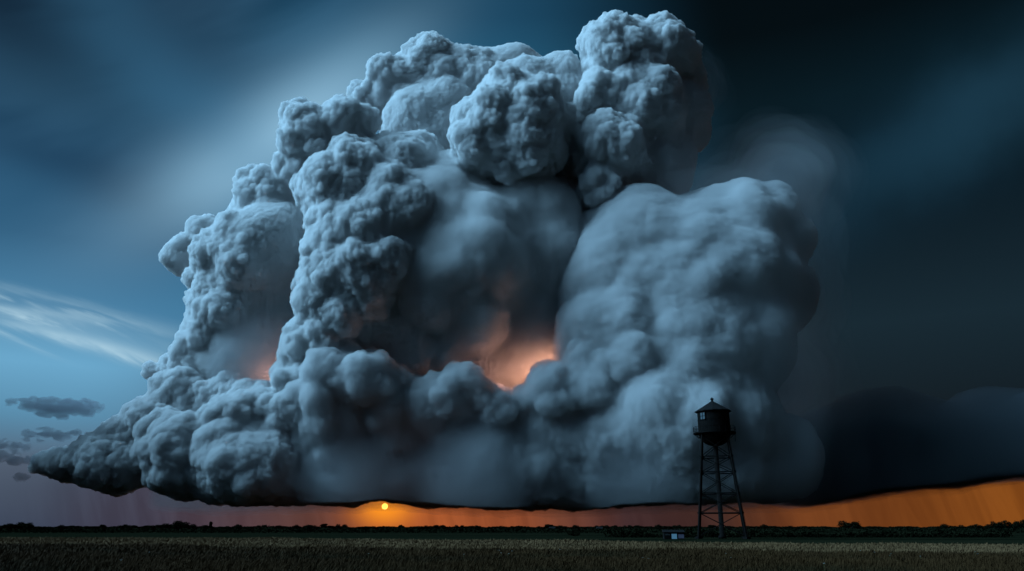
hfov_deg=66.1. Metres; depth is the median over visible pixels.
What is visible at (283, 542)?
field
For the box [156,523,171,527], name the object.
round tree
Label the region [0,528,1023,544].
ground
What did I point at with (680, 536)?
window
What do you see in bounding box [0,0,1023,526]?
sky
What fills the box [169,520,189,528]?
round tree
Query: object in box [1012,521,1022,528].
round tree
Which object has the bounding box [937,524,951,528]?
round tree
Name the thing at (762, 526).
round tree
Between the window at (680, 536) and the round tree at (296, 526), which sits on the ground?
the round tree at (296, 526)
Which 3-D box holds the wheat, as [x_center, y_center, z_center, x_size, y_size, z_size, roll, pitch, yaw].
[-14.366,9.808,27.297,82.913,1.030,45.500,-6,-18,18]
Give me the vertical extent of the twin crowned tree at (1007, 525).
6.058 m
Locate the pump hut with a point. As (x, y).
(673, 534)
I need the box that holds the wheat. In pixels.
[0,542,1023,570]
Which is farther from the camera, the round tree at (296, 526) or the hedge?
the round tree at (296, 526)
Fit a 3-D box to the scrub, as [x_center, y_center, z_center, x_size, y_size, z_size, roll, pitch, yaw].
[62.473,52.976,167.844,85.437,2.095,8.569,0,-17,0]
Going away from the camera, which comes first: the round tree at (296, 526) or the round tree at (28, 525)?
the round tree at (28, 525)
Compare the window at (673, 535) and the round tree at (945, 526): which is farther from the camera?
the round tree at (945, 526)
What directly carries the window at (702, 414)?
in the water tower
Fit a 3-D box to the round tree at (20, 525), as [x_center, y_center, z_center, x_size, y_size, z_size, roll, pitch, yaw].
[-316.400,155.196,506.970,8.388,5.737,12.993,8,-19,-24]
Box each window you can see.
[671,533,676,538]
[678,534,684,538]
[699,412,705,419]
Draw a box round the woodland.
[34,526,967,528]
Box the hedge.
[0,527,1023,532]
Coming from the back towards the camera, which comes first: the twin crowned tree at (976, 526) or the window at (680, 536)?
the twin crowned tree at (976, 526)
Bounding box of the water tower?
[693,398,750,538]
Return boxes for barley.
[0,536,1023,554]
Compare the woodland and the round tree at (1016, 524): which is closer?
the round tree at (1016, 524)
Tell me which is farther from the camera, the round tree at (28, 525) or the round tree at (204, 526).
the round tree at (204, 526)
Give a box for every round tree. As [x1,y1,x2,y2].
[5,523,18,528]
[17,522,24,528]
[23,522,33,527]
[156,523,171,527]
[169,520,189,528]
[199,525,213,528]
[292,524,300,528]
[303,524,317,528]
[759,524,768,528]
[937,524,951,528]
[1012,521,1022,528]
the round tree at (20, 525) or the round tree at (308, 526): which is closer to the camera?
the round tree at (20, 525)
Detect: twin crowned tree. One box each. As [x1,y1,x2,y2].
[837,520,861,528]
[970,524,985,528]
[990,521,1003,528]
[1001,520,1013,527]
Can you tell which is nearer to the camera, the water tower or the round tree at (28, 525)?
the water tower
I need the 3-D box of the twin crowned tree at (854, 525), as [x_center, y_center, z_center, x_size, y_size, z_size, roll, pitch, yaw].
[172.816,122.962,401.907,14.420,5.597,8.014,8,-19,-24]
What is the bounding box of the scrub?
[604,529,1014,536]
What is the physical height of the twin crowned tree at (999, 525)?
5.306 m
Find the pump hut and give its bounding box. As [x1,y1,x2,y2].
[662,530,684,538]
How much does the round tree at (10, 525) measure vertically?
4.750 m

